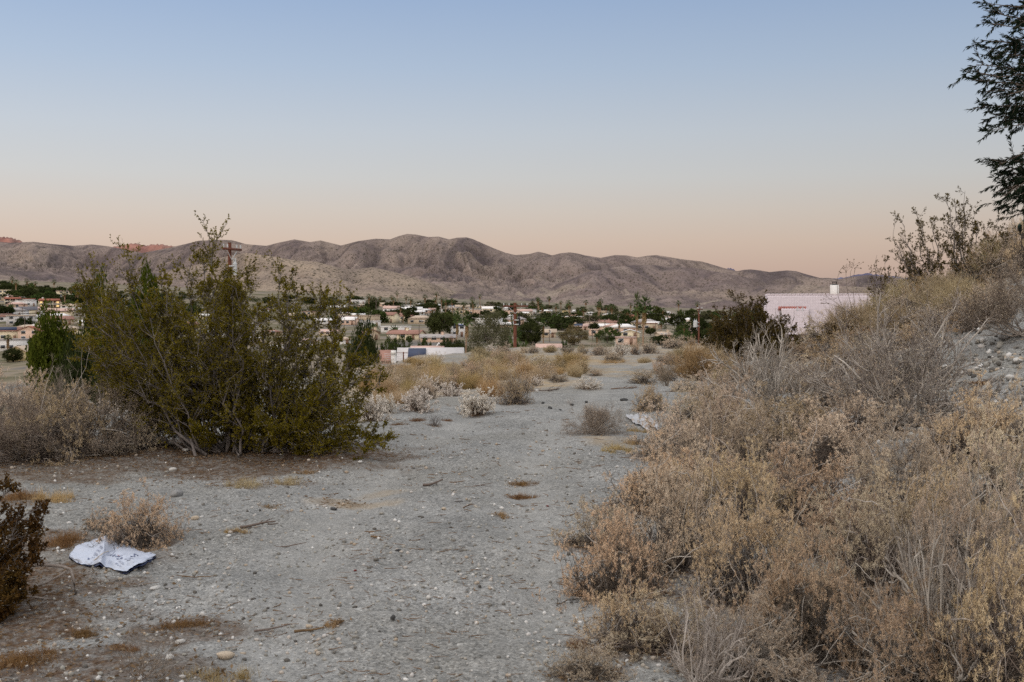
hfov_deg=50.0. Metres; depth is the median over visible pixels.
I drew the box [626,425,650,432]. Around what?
grass tuft
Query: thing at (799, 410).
dry bush
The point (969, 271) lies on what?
dry shrub
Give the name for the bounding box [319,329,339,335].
house
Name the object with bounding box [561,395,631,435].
dead shrub
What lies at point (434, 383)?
brittlebush
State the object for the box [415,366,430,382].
dry shrub
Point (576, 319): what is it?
tree
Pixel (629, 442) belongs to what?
grass tuft
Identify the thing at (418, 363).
grass clump
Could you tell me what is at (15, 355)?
tree
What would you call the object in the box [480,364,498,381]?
grass clump
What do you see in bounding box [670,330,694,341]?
tree
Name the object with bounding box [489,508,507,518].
grass tuft
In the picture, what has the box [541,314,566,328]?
tree
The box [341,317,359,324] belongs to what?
house
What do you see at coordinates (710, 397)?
dry bush
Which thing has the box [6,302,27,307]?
house
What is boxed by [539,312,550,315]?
tree
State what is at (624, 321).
tree
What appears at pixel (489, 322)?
tree
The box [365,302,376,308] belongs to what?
tree
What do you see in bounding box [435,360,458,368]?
grass clump
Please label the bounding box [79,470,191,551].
dry shrub
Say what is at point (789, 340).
scrub bush
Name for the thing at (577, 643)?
grass tuft
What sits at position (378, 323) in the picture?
house
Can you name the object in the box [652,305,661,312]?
tree
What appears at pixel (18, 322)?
tree
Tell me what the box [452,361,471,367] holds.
dry shrub
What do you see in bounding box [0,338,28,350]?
house
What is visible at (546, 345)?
house
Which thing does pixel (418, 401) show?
brittlebush
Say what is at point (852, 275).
blue mountains
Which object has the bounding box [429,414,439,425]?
dead stub
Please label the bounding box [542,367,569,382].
dry shrub
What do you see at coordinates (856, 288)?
dry wildflower
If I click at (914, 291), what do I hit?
dry shrub
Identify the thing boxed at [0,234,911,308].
mountains
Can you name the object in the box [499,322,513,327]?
house
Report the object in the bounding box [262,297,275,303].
tree
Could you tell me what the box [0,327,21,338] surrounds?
house
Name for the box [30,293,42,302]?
tree
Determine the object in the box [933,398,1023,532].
dry bush
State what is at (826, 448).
dry bush
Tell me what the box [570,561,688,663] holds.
dry bush
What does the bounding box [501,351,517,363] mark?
dry shrub
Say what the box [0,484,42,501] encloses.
grass tuft
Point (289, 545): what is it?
stick
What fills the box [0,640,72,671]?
grass tuft
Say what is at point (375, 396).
grass clump
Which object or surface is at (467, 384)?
grass clump
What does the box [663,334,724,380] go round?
broom shrub
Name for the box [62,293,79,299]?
tree
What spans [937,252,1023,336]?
bare shrub
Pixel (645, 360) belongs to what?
grass clump
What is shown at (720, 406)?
dry bush
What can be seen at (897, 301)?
dry shrub
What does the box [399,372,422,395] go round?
grass clump
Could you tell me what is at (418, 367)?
dry shrub
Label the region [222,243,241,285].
utility pole
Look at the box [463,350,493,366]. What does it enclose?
broom shrub
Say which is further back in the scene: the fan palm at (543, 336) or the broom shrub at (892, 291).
the fan palm at (543, 336)
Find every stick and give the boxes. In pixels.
[182,571,211,577]
[240,518,277,527]
[254,624,289,631]
[275,542,305,546]
[294,627,323,632]
[423,479,442,485]
[531,384,564,390]
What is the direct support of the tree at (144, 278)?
on the ground
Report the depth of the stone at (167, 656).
4.99 m
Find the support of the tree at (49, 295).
on the ground
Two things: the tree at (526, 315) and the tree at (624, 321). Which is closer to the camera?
the tree at (624, 321)
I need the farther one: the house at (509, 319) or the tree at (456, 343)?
the house at (509, 319)
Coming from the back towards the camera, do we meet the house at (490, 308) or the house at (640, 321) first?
the house at (490, 308)
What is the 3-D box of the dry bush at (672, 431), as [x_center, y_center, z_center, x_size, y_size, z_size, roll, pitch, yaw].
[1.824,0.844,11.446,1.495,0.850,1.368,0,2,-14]
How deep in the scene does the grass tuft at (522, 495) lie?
9.46 m
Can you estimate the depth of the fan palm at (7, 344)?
413.23 m
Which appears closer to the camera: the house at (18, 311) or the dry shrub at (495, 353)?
the dry shrub at (495, 353)
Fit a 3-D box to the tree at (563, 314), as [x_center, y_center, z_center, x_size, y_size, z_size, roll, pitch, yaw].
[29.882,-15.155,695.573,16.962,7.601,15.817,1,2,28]
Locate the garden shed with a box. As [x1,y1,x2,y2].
[1017,220,1023,275]
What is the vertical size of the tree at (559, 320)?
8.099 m
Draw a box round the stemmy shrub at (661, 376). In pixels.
[654,352,680,385]
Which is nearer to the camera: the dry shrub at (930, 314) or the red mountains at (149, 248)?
the dry shrub at (930, 314)
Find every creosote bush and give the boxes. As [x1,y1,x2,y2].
[0,472,76,622]
[55,210,399,460]
[698,289,797,361]
[867,255,899,303]
[886,206,952,285]
[934,186,989,281]
[979,213,1018,255]
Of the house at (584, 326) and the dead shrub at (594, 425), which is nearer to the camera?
the dead shrub at (594, 425)
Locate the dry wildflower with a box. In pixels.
[821,259,910,318]
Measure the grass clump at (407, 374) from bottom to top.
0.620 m
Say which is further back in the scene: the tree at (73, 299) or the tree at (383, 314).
the tree at (73, 299)
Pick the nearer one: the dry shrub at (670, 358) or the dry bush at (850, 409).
the dry bush at (850, 409)
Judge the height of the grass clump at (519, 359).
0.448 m
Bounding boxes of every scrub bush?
[767,333,800,354]
[793,322,819,345]
[816,321,851,341]
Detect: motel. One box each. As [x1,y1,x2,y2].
[4,296,22,303]
[38,297,60,307]
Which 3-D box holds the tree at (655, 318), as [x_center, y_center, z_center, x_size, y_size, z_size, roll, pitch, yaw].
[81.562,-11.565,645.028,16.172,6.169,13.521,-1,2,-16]
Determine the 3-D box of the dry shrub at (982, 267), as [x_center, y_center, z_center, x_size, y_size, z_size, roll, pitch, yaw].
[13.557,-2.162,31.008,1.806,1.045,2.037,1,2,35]
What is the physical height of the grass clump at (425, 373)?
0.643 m
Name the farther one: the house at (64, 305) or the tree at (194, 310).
the house at (64, 305)
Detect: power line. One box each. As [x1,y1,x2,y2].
[2,295,212,314]
[239,254,510,307]
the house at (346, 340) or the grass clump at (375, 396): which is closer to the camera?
the grass clump at (375, 396)
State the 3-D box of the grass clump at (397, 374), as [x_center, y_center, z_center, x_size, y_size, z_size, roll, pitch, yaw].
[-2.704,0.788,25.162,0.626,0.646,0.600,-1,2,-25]
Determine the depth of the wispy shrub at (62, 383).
17.50 m
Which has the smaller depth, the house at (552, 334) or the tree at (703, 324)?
the tree at (703, 324)
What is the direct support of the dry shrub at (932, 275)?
on the ground
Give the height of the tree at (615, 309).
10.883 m
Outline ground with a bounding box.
[0,277,1023,681]
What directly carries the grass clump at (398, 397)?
on the ground
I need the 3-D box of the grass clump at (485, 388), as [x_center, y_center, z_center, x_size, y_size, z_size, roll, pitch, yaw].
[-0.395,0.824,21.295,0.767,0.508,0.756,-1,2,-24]
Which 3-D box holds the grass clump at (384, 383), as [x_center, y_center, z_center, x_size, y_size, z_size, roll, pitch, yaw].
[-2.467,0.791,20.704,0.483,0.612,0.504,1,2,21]
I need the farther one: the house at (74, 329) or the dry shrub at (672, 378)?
the house at (74, 329)
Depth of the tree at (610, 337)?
382.23 m
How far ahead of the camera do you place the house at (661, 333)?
436.48 m
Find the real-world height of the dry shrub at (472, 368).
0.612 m
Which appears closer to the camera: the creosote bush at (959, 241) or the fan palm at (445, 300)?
the creosote bush at (959, 241)
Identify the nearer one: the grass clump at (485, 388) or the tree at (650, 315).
the grass clump at (485, 388)
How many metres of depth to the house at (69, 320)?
558.31 m
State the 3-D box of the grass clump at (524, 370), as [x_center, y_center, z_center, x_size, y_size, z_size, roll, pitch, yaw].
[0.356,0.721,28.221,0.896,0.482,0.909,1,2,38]
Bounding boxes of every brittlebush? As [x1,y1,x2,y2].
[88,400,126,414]
[354,392,395,421]
[377,393,396,412]
[396,385,440,413]
[417,375,440,390]
[424,351,445,362]
[436,381,464,396]
[455,385,497,417]
[485,343,496,351]
[528,352,549,364]
[528,374,544,386]
[573,375,603,389]
[611,340,630,354]
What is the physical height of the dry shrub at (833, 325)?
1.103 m
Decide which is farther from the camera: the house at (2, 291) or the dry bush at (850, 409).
the house at (2, 291)
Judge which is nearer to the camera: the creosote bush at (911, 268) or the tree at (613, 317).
the creosote bush at (911, 268)
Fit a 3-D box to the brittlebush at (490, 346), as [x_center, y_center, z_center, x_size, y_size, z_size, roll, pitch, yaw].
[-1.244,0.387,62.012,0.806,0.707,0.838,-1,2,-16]
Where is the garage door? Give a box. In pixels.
[388,334,396,339]
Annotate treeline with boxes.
[0,285,752,329]
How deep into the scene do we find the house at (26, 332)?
462.36 m
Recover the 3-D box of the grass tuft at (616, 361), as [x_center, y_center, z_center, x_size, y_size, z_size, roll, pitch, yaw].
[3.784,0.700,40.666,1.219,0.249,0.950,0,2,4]
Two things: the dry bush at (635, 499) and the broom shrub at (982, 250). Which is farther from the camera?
the broom shrub at (982, 250)
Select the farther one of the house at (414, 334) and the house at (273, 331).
the house at (273, 331)
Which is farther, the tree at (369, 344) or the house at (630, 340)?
the house at (630, 340)
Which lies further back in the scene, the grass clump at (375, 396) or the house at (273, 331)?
the house at (273, 331)
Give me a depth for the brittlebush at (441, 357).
37.72 m
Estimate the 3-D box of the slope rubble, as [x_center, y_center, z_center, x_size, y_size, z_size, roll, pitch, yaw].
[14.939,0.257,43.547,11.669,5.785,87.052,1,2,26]
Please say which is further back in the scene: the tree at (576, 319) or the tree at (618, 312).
the tree at (618, 312)
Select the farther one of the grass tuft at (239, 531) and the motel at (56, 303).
the motel at (56, 303)
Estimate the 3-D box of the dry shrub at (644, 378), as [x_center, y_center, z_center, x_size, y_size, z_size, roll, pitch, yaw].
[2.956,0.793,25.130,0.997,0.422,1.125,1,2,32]
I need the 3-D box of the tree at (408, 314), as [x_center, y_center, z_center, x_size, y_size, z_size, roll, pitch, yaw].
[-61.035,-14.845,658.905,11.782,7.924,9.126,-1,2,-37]
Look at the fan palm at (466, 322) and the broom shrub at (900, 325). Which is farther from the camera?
the fan palm at (466, 322)
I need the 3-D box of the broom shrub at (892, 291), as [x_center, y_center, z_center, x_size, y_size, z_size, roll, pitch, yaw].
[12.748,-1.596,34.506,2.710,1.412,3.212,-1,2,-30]
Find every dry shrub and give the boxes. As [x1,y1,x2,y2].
[0,349,126,465]
[0,365,57,444]
[0,375,96,466]
[37,369,162,465]
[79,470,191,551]
[82,512,116,531]
[84,388,181,456]
[371,357,387,372]
[375,358,409,374]
[386,363,405,392]
[406,369,439,398]
[415,359,431,369]
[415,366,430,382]
[426,370,453,390]
[442,367,465,389]
[446,361,457,376]
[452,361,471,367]
[462,358,483,376]
[474,359,493,379]
[476,361,495,388]
[484,347,505,359]
[488,362,534,404]
[498,341,514,353]
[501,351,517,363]
[507,349,526,356]
[517,370,540,391]
[525,342,540,352]
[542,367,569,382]
[558,344,574,352]
[575,343,591,353]
[585,369,604,375]
[588,340,607,355]
[595,346,625,361]
[622,368,667,384]
[626,341,645,354]
[629,375,669,412]
[639,335,662,353]
[645,359,668,374]
[651,352,678,364]
[653,350,668,361]
[654,364,680,380]
[659,330,686,348]
[687,335,695,345]
[718,351,741,362]
[792,306,840,345]
[798,324,855,356]
[814,309,873,338]
[829,318,887,344]
[869,284,927,317]
[881,267,941,306]
[883,274,940,315]
[896,285,970,333]
[921,261,962,283]
[921,299,962,327]
[929,240,999,285]
[935,288,994,332]
[945,256,978,282]
[952,274,1021,309]
[958,254,1001,279]
[961,267,1023,293]
[963,217,1020,268]
[971,217,1020,278]
[979,207,1023,276]
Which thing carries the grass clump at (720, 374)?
on the ground
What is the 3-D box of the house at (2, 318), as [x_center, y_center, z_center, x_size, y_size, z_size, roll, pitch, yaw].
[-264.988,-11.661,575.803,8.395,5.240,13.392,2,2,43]
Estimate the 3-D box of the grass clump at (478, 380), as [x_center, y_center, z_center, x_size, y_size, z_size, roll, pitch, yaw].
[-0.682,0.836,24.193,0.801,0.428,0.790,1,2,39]
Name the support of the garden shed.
on the ground
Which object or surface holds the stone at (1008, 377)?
on the ground
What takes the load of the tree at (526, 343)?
on the ground
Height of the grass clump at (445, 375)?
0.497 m
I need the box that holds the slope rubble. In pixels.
[872,275,1023,485]
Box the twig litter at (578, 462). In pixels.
[0,403,700,681]
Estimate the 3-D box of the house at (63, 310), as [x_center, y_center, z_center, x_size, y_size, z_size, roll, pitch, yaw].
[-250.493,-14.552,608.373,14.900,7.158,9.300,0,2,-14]
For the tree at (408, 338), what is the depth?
381.40 m
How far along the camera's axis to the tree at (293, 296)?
989.12 m
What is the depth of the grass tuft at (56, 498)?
9.08 m
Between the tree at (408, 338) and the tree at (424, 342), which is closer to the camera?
the tree at (424, 342)
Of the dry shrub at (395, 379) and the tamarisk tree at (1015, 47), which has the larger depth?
the dry shrub at (395, 379)
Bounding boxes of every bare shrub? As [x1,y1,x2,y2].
[696,309,843,417]
[765,272,1010,432]
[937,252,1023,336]
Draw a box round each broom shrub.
[401,357,417,362]
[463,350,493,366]
[464,346,491,357]
[491,351,517,360]
[512,352,530,360]
[531,357,553,366]
[541,344,558,352]
[545,350,587,367]
[572,359,593,373]
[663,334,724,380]
[663,347,689,359]
[702,344,735,377]
[804,294,880,332]
[836,294,895,317]
[851,302,932,331]
[860,272,924,307]
[893,264,992,307]
[895,277,1009,312]
[964,229,1020,273]
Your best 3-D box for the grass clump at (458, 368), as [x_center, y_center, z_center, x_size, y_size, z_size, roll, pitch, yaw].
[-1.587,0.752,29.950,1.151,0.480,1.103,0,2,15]
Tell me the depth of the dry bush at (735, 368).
23.45 m
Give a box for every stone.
[150,585,160,589]
[164,585,175,588]
[165,654,173,660]
[170,489,183,496]
[175,639,185,643]
[216,651,234,659]
[998,335,1010,340]
[1005,374,1017,380]
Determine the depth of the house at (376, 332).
421.53 m
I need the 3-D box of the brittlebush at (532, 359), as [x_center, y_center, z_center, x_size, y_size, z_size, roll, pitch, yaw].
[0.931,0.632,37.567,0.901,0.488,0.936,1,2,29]
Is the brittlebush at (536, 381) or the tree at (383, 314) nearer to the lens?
the brittlebush at (536, 381)
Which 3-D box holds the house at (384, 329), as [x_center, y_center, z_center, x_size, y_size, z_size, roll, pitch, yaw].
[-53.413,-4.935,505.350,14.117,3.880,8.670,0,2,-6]
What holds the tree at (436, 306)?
on the ground
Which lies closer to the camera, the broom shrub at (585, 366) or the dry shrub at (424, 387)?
the dry shrub at (424, 387)
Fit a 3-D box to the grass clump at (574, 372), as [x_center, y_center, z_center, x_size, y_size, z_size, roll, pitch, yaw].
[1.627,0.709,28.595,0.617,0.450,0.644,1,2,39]
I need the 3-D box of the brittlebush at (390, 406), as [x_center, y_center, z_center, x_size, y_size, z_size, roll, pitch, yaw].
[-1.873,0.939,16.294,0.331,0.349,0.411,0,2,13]
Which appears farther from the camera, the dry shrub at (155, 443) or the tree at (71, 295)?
the tree at (71, 295)
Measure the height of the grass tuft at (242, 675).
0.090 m
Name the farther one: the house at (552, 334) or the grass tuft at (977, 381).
the house at (552, 334)
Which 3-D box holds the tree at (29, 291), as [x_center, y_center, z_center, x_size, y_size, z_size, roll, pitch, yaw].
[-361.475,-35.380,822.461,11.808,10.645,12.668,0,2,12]
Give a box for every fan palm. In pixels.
[4,335,12,349]
[442,297,448,311]
[453,310,461,338]
[461,308,472,352]
[509,304,521,347]
[541,321,546,342]
[565,299,571,311]
[633,289,641,344]
[637,294,652,344]
[679,321,688,341]
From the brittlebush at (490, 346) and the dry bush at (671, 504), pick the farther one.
the brittlebush at (490, 346)
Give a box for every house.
[0,290,9,295]
[0,314,5,321]
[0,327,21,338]
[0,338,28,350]
[5,315,35,325]
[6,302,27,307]
[9,345,27,360]
[12,308,28,314]
[15,300,36,305]
[16,307,37,314]
[16,324,43,337]
[45,308,74,317]
[48,316,74,324]
[56,291,69,295]
[59,303,81,308]
[64,326,82,334]
[264,329,281,335]
[302,311,317,315]
[316,318,331,323]
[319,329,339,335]
[336,337,351,344]
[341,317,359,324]
[351,300,365,303]
[351,315,380,320]
[360,321,380,326]
[361,327,380,339]
[376,312,399,322]
[379,350,390,363]
[380,326,410,331]
[383,306,398,310]
[386,328,426,339]
[396,347,463,361]
[407,315,428,323]
[410,346,443,347]
[419,332,455,341]
[452,324,464,336]
[464,309,481,314]
[475,318,502,325]
[480,306,498,311]
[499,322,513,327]
[506,317,525,324]
[517,309,532,314]
[536,344,561,347]
[539,329,556,337]
[573,324,588,329]
[588,329,598,335]
[595,320,616,323]
[602,323,616,330]
[609,324,637,331]
[615,336,635,344]
[620,329,640,337]
[631,319,658,324]
[638,323,657,329]
[654,330,672,336]
[764,282,878,346]
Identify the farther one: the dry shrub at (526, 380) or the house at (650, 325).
the house at (650, 325)
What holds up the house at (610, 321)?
on the ground
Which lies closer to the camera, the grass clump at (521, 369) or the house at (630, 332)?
the grass clump at (521, 369)
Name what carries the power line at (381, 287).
attached to the utility pole at (230, 258)
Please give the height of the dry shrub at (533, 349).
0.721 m
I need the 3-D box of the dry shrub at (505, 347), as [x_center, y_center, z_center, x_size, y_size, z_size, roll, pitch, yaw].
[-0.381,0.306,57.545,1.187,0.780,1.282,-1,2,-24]
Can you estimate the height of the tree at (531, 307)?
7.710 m
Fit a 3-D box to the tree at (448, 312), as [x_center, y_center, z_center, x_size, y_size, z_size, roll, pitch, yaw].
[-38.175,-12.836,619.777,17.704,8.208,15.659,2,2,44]
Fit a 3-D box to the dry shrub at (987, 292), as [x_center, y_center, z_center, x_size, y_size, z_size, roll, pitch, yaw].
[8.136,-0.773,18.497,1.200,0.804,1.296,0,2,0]
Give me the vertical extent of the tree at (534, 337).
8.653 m
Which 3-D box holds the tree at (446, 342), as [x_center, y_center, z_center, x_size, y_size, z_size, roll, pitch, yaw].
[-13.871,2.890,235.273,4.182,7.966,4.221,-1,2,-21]
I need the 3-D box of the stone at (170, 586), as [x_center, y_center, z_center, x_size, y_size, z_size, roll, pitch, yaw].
[-1.944,1.401,6.250,0.074,0.018,0.053,1,2,31]
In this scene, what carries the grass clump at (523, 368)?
on the ground
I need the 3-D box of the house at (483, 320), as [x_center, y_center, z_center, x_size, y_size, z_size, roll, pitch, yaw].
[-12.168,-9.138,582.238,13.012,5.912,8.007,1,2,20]
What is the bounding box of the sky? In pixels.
[0,0,1023,278]
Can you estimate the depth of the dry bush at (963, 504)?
5.46 m
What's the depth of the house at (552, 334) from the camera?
449.65 m
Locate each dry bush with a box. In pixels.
[529,629,638,681]
[532,471,691,610]
[545,487,661,556]
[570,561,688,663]
[579,423,713,519]
[591,572,743,663]
[611,423,743,584]
[617,381,727,465]
[623,370,809,484]
[643,426,749,508]
[652,403,805,539]
[660,376,699,421]
[662,371,701,392]
[662,570,852,681]
[665,436,823,620]
[678,364,781,442]
[681,372,749,428]
[684,360,748,400]
[706,374,812,467]
[723,353,768,382]
[726,484,913,681]
[727,419,864,536]
[744,352,812,372]
[764,390,894,480]
[766,379,841,440]
[769,350,824,391]
[772,341,853,407]
[778,331,825,362]
[781,467,905,560]
[781,519,981,681]
[785,373,910,445]
[792,452,938,613]
[799,327,857,373]
[818,417,1023,571]
[822,368,984,531]
[831,349,908,392]
[844,320,895,361]
[870,311,946,350]
[871,471,1023,681]
[879,390,1023,633]
[892,401,974,455]
[904,363,1023,471]
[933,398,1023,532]
[947,358,1023,456]
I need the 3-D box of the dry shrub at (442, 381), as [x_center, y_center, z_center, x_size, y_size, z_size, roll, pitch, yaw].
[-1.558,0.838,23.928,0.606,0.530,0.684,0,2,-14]
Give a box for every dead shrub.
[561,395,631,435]
[661,559,767,681]
[844,467,1019,681]
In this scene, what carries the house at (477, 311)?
on the ground
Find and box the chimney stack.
[390,350,395,362]
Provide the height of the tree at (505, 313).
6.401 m
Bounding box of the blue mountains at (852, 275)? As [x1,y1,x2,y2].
[727,268,906,278]
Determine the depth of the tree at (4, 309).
604.47 m
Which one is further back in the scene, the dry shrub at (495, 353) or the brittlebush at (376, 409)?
the dry shrub at (495, 353)
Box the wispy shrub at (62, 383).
[19,354,101,416]
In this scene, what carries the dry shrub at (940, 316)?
on the ground
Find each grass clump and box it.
[354,368,384,390]
[365,390,388,404]
[368,378,401,395]
[372,371,390,393]
[383,386,415,403]
[386,365,404,382]
[390,362,414,370]
[392,360,420,383]
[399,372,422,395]
[401,363,414,371]
[409,354,429,369]
[419,362,445,379]
[423,353,441,365]
[425,368,444,388]
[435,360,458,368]
[436,362,467,376]
[436,369,455,386]
[451,367,482,388]
[468,373,488,387]
[475,374,506,396]
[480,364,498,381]
[495,368,513,380]
[497,357,511,369]
[509,363,540,376]
[510,354,529,362]
[511,361,539,377]
[516,361,534,376]
[526,367,554,378]
[531,351,550,361]
[544,365,567,374]
[556,351,589,359]
[556,361,572,370]
[564,356,581,368]
[564,362,583,376]
[638,356,651,362]
[710,367,734,380]
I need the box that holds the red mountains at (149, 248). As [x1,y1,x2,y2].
[0,237,173,252]
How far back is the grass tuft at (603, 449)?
12.01 m
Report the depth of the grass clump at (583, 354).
45.36 m
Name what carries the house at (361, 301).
on the ground
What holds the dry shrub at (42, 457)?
on the ground
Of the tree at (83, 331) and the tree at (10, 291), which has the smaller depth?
the tree at (83, 331)
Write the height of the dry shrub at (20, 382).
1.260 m
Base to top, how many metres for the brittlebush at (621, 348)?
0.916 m
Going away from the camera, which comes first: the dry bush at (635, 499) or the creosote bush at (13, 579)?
the creosote bush at (13, 579)
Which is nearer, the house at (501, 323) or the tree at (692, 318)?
the house at (501, 323)
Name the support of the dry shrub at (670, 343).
on the ground
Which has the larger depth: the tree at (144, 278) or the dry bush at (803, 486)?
the tree at (144, 278)
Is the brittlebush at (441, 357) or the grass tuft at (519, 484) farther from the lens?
the brittlebush at (441, 357)
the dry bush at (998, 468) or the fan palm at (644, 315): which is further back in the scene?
the fan palm at (644, 315)
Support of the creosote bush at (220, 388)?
on the ground
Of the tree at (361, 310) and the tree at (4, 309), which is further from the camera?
the tree at (361, 310)
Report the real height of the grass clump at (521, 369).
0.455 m
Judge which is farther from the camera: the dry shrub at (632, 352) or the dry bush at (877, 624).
the dry shrub at (632, 352)
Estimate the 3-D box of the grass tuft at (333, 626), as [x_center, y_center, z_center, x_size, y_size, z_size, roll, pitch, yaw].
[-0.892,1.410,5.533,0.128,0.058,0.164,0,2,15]
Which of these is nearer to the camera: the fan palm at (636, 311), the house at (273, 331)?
the fan palm at (636, 311)
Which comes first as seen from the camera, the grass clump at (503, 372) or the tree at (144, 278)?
the grass clump at (503, 372)
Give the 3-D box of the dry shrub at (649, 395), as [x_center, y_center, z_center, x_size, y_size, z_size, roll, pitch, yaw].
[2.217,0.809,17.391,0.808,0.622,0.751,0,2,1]
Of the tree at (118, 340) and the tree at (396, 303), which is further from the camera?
the tree at (396, 303)
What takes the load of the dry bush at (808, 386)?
on the ground
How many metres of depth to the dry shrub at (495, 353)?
44.06 m
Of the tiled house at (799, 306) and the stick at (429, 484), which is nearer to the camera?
the stick at (429, 484)
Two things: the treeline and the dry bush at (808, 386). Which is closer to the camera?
the dry bush at (808, 386)
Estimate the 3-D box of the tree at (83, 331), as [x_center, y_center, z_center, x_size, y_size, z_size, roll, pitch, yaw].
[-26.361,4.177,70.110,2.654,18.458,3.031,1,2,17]
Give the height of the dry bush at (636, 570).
0.731 m
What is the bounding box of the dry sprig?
[112,622,186,681]
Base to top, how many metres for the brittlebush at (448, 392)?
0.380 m
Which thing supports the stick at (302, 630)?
on the ground
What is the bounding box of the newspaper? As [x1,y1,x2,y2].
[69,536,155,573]
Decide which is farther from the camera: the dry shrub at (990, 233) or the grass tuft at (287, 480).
the dry shrub at (990, 233)
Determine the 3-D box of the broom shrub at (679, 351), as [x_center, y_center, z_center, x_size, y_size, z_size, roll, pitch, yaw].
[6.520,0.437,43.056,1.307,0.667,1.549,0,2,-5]
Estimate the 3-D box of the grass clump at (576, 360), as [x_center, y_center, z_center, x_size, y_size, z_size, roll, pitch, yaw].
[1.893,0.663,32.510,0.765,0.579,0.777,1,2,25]
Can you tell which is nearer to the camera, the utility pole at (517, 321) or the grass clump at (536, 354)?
the grass clump at (536, 354)
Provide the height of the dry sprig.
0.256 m
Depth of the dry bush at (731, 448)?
9.64 m
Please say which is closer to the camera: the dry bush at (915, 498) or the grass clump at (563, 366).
the dry bush at (915, 498)
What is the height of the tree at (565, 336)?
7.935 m
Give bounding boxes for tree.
[0,284,15,289]
[0,304,15,313]
[2,348,23,361]
[5,289,21,294]
[8,284,31,289]
[8,290,22,296]
[13,318,34,325]
[21,287,37,297]
[23,298,84,412]
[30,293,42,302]
[38,288,50,292]
[41,294,57,298]
[45,287,55,291]
[50,327,104,415]
[55,286,66,290]
[61,300,74,304]
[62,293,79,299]
[70,297,82,302]
[77,266,112,359]
[95,304,150,411]
[130,255,164,343]
[179,291,186,297]
[181,306,197,314]
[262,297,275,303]
[281,295,296,301]
[293,313,308,320]
[343,315,380,367]
[353,307,366,312]
[362,306,370,311]
[365,298,379,306]
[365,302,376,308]
[366,309,389,322]
[380,335,412,362]
[384,301,402,306]
[402,310,419,320]
[406,306,416,311]
[406,336,412,342]
[415,302,427,308]
[417,337,431,345]
[424,309,455,333]
[428,304,440,310]
[434,311,459,322]
[439,337,453,346]
[449,338,469,352]
[462,310,512,351]
[466,313,478,319]
[483,301,497,305]
[499,310,508,317]
[507,312,530,318]
[517,321,543,344]
[517,339,529,346]
[525,305,536,308]
[527,316,543,325]
[529,302,540,307]
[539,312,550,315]
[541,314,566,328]
[542,314,550,324]
[547,315,573,329]
[551,311,571,315]
[558,324,588,344]
[568,315,582,322]
[573,310,582,315]
[575,307,587,312]
[577,315,601,323]
[588,322,599,328]
[594,327,621,342]
[601,314,619,320]
[607,311,624,315]
[608,304,618,311]
[615,314,634,323]
[616,319,630,324]
[641,316,665,321]
[644,327,655,335]
[647,312,665,318]
[649,335,669,344]
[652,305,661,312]
[659,316,668,324]
[667,314,685,325]
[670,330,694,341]
[685,309,694,315]
[688,316,697,322]
[690,317,708,341]
[693,311,713,319]
[700,326,719,339]
[947,0,1023,221]
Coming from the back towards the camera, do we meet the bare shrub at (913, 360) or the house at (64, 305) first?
the house at (64, 305)
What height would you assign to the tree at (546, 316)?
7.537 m
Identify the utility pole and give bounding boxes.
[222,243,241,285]
[503,303,527,347]
[693,307,702,343]
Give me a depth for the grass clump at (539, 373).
27.40 m
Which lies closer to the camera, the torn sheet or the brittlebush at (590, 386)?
the torn sheet
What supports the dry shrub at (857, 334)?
on the ground
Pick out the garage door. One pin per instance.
(392, 336)
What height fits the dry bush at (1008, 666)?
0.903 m
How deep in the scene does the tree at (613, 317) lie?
598.53 m
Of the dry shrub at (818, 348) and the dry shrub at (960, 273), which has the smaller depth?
the dry shrub at (818, 348)
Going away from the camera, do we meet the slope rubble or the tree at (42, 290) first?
the slope rubble
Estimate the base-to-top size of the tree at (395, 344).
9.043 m
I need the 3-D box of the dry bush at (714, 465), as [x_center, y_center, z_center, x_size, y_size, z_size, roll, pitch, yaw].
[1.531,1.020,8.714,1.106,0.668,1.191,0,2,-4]
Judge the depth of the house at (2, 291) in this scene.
866.69 m
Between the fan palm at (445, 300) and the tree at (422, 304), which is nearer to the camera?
the fan palm at (445, 300)
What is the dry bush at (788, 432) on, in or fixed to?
on the ground
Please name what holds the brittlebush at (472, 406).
on the ground
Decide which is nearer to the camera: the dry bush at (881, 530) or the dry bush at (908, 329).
the dry bush at (881, 530)
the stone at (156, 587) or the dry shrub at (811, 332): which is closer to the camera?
the stone at (156, 587)
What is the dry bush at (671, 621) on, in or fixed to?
on the ground
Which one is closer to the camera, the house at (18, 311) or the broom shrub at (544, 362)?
the broom shrub at (544, 362)
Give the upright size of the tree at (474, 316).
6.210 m
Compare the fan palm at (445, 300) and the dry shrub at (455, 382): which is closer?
the dry shrub at (455, 382)
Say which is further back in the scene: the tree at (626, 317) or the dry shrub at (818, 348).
the tree at (626, 317)
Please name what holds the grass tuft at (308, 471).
on the ground
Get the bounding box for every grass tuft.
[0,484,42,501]
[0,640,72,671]
[23,483,76,502]
[39,523,89,548]
[65,621,101,638]
[100,644,143,654]
[148,611,216,630]
[179,658,261,681]
[221,526,249,533]
[224,474,268,488]
[273,474,302,485]
[298,469,317,474]
[324,616,338,628]
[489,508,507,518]
[502,491,539,499]
[507,479,536,486]
[566,633,586,650]
[598,358,630,362]
[600,440,639,453]
[622,436,654,444]
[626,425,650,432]
[963,379,986,384]
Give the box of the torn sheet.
[626,413,657,428]
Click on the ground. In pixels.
(382, 479)
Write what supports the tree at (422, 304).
on the ground

